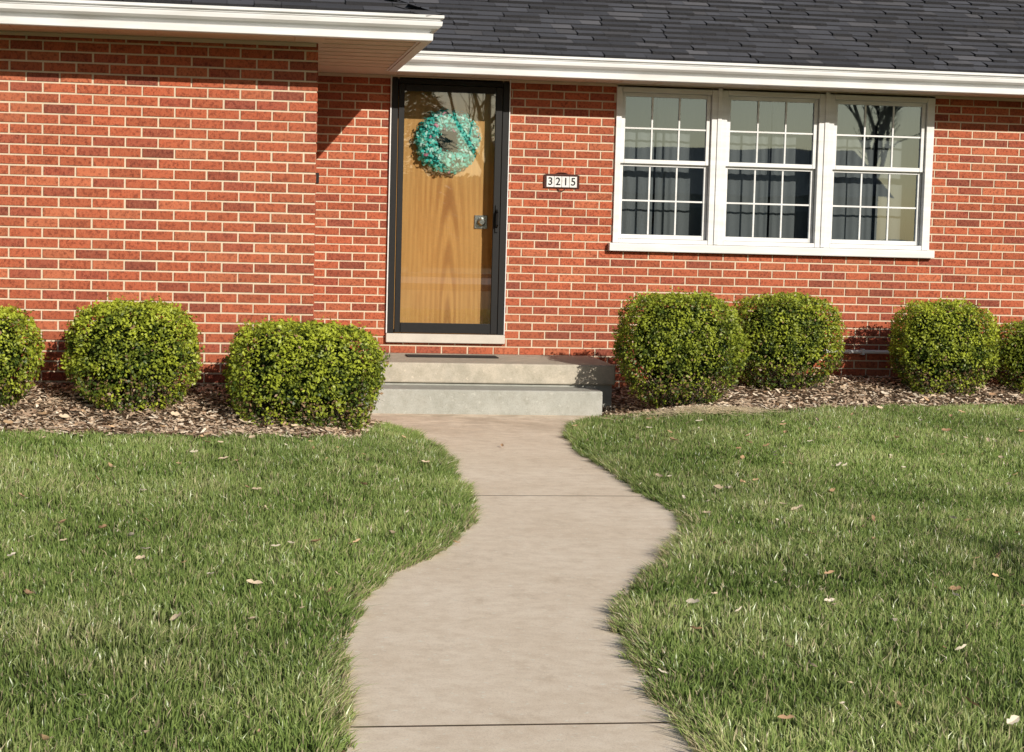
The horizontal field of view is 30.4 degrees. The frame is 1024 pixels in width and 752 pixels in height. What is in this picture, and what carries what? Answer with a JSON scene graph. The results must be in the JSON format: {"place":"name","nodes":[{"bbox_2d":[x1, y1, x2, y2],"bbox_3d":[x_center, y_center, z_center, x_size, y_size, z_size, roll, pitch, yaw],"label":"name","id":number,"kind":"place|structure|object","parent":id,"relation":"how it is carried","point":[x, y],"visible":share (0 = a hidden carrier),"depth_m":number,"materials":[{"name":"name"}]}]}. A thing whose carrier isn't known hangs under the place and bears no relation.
{"place":"outdoors","nodes":[
{"label":"outdoors","id":0,"kind":"place"},
{"bbox_2d":[0,397,1023,751],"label":"ground","id":1,"kind":"structure","parent":0,"point":[214,677],"depth_m":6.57,"materials":[{"name":"green plant"}]},
{"bbox_2d":[0,35,317,386],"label":"wing wall","id":2,"kind":"structure","parent":1,"relation":"on","point":[183,174],"depth_m":12.47,"materials":[{"name":"brick"}]},
{"bbox_2d":[313,63,317,319],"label":"wing return wall","id":3,"kind":"structure","parent":1,"relation":"on","point":[315,190],"depth_m":12.64,"materials":[{"name":"brick"}]},
{"bbox_2d":[358,384,602,415],"bbox_3d":[-0.252,0.228,14.365,1.830,0.285,0.452,1,5,-9],"label":"step","id":4,"kind":"object","parent":1,"relation":"on","point":[483,400],"visible":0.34,"depth_m":14.16,"materials":[{"name":"concrete"}]},
{"bbox_2d":[379,382,611,407],"bbox_3d":[-0.195,0.167,14.998,1.810,0.305,0.988,1,5,-9],"label":"porch base","id":5,"kind":"object","parent":1,"relation":"on","point":[606,390],"visible":0.07,"depth_m":14.55,"materials":[{"name":"grey concrete"}]},
{"bbox_2d":[369,353,614,384],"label":"porch slab","id":6,"kind":"structure","parent":5,"relation":"on","point":[546,369],"depth_m":14.51,"materials":[{"name":"grey concrete"}]},
{"bbox_2d":[405,354,498,357],"bbox_3d":[-0.480,-0.158,15.045,0.730,0.007,0.220,1,5,-9],"label":"door mat","id":7,"kind":"object","parent":6,"relation":"on","point":[453,356],"depth_m":15.00,"materials":[{"name":"rubber"}]},
{"bbox_2d":[0,381,1023,751],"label":"fallen leaves","id":8,"kind":"object","parent":1,"relation":"on","point":[730,409],"visible":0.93,"depth_m":10.72,"materials":[{"name":"brown plant"}]},
{"bbox_2d":[0,374,1023,439],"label":"mulch bed","id":9,"kind":"object","parent":1,"relation":"on","point":[206,411],"visible":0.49,"depth_m":12.10,"materials":[{"name":"wood"}]},
{"bbox_2d":[0,302,49,407],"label":"boxwood shrub","id":10,"kind":"object","parent":9,"relation":"on","point":[12,347],"visible":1,"depth_m":11.72,"materials":[{"name":"green plant"}]},
{"bbox_2d":[58,294,205,412],"bbox_3d":[-2.419,-0.125,11.963,0.935,0.782,0.868,1,5,-9],"label":"boxwood shrub","id":11,"kind":"object","parent":9,"relation":"on","point":[125,348],"visible":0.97,"depth_m":11.71,"materials":[{"name":"green plant"}]},
{"bbox_2d":[218,315,392,432],"bbox_3d":[-1.317,0.016,11.917,1.077,0.801,0.943,1,5,-9],"label":"boxwood shrub","id":12,"kind":"object","parent":9,"relation":"on","point":[308,366],"visible":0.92,"depth_m":11.62,"materials":[{"name":"green plant"}]},
{"bbox_2d":[611,286,753,408],"bbox_3d":[1.268,-0.196,14.225,1.079,0.968,1.011,1,5,-9],"label":"boxwood shrub","id":13,"kind":"object","parent":9,"relation":"on","point":[685,343],"visible":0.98,"depth_m":13.96,"materials":[{"name":"green plant"}]},
{"bbox_2d":[727,289,849,390],"bbox_3d":[2.179,-0.267,15.168,0.973,0.879,0.906,1,5,-9],"label":"boxwood shrub","id":14,"kind":"object","parent":9,"relation":"on","point":[789,343],"visible":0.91,"depth_m":14.91,"materials":[{"name":"green plant"}]},
{"bbox_2d":[885,296,1001,395],"bbox_3d":[3.503,-0.198,15.267,0.894,0.905,0.856,1,5,-9],"label":"boxwood shrub","id":15,"kind":"object","parent":9,"relation":"on","point":[943,342],"visible":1,"depth_m":15.04,"materials":[{"name":"green plant"}]},
{"bbox_2d":[988,318,1023,393],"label":"boxwood shrub","id":16,"kind":"object","parent":9,"relation":"on","point":[1012,355],"visible":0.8,"depth_m":15.41,"materials":[{"name":"green plant"}]},
{"bbox_2d":[313,72,1023,390],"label":"wall","id":17,"kind":"structure","parent":1,"relation":"on","point":[572,282],"depth_m":15.54,"materials":[{"name":"brick"}]},
{"bbox_2d":[315,173,318,182],"bbox_3d":[-1.569,-1.593,15.136,0.035,0.080,0.024,1,5,-9],"label":"doorbell","id":18,"kind":"object","parent":17,"relation":"attached to","point":[317,177],"visible":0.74,"depth_m":15.13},
{"bbox_2d":[385,332,504,343],"bbox_3d":[-0.559,-0.315,15.484,0.978,0.073,0.245,1,5,-9],"label":"door threshold","id":19,"kind":"object","parent":17,"relation":"attached to","point":[445,338],"depth_m":15.37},
{"bbox_2d":[386,76,510,334],"bbox_3d":[-0.519,-1.379,15.309,0.976,2.072,0.029,1,5,-9],"label":"door edge trim","id":20,"kind":"structure","parent":17,"relation":"attached to","point":[389,204],"depth_m":15.29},
{"bbox_2d":[394,91,495,323],"bbox_3d":[-0.544,-1.390,15.475,0.896,2.063,0.045,1,5,-9],"label":"wood door","id":21,"kind":"structure","parent":20,"relation":"attached to","point":[446,255],"depth_m":15.47,"materials":[{"name":"brown wood"}]},
{"bbox_2d":[474,215,486,228],"bbox_3d":[-0.254,-1.265,15.468,0.105,0.110,0.074,1,5,-9],"label":"door lock","id":22,"kind":"object","parent":21,"relation":"attached to","point":[480,221],"depth_m":15.49,"materials":[{"name":"silver metal"}]},
{"bbox_2d":[387,77,509,334],"bbox_3d":[-0.532,-1.384,15.401,0.958,2.067,0.235,1,5,-9],"label":"storm door frame","id":23,"kind":"object","parent":20,"relation":"attached to","point":[501,90],"visible":0.95,"depth_m":15.29,"materials":[{"name":"black metal"}]},
{"bbox_2d":[414,107,480,173],"bbox_3d":[-0.526,-1.915,15.332,0.553,0.542,0.138,1,5,-9],"label":"wreath","id":24,"kind":"object","parent":23,"relation":"attached to","point":[453,135],"visible":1,"depth_m":15.29,"materials":[{"name":"teal plant"}]},
{"bbox_2d":[495,205,498,231],"bbox_3d":[-0.121,-1.280,15.319,0.023,0.220,0.063,1,5,-9],"label":"storm door handle","id":25,"kind":"object","parent":23,"relation":"attached to","point":[496,217],"visible":1,"depth_m":15.33,"materials":[{"name":"black metal"}]},
{"bbox_2d":[543,172,579,190],"bbox_3d":[0.407,-1.591,15.429,0.298,0.156,0.027,1,5,-9],"label":"house number sign","id":26,"kind":"object","parent":17,"relation":"attached to","point":[565,180],"visible":1,"depth_m":15.42,"materials":[{"name":"metal"}]},
{"bbox_2d":[608,243,934,257],"bbox_3d":[2.173,-1.052,15.773,2.800,0.066,0.175,1,5,-9],"label":"window sill","id":27,"kind":"structure","parent":17,"relation":"attached to","point":[731,249],"depth_m":15.69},
{"bbox_2d":[612,85,935,249],"bbox_3d":[2.187,-1.732,15.740,2.730,1.292,0.130,1,5,-9],"label":"window frame","id":28,"kind":"object","parent":17,"relation":"attached to","point":[923,173],"visible":1,"depth_m":15.71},
{"bbox_2d":[713,88,829,246],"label":"mullion beads","id":29,"kind":"object","parent":28,"relation":"attached to","point":[718,163],"visible":1,"depth_m":15.64,"materials":[{"name":"white paint"}]},
{"bbox_2d":[826,349,1003,355],"bbox_3d":[3.112,-0.203,15.941,2.300,0.050,0.052,1,5,-9],"label":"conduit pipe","id":30,"kind":"object","parent":17,"relation":"attached to","point":[862,351],"visible":0.33,"depth_m":15.90,"materials":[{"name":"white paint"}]},
{"bbox_2d":[338,413,697,751],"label":"concrete path","id":31,"kind":"structure","parent":0,"point":[486,634],"depth_m":6.90,"materials":[{"name":"beige concrete"}]},
{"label":"rear walls","id":32,"kind":"object","parent":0,"visible":0},
{"bbox_2d":[0,25,1023,101],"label":"soffit","id":33,"kind":"structure","parent":32,"relation":"attached to","point":[356,57],"depth_m":13.80,"materials":[{"name":"paint"}]},
{"bbox_2d":[0,0,1023,95],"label":"gutter","id":34,"kind":"object","parent":33,"relation":"on","point":[421,29],"visible":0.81,"depth_m":14.60,"materials":[{"name":"white paint"}]},
{"bbox_2d":[93,0,1023,73],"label":"roof","id":35,"kind":"structure","parent":32,"relation":"on","point":[980,36],"depth_m":15.65,"materials":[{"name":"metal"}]},
{"bbox_2d":[613,98,899,249],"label":"room walls","id":36,"kind":"structure","parent":32,"relation":"on","point":[810,162],"depth_m":18.93,"materials":[{"name":"beige paint"}]},
{"bbox_2d":[621,96,920,245],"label":"curtains","id":37,"kind":"object","parent":36,"relation":"attached to","point":[846,187],"depth_m":15.92,"materials":[{"name":"fabric"}]}
]}

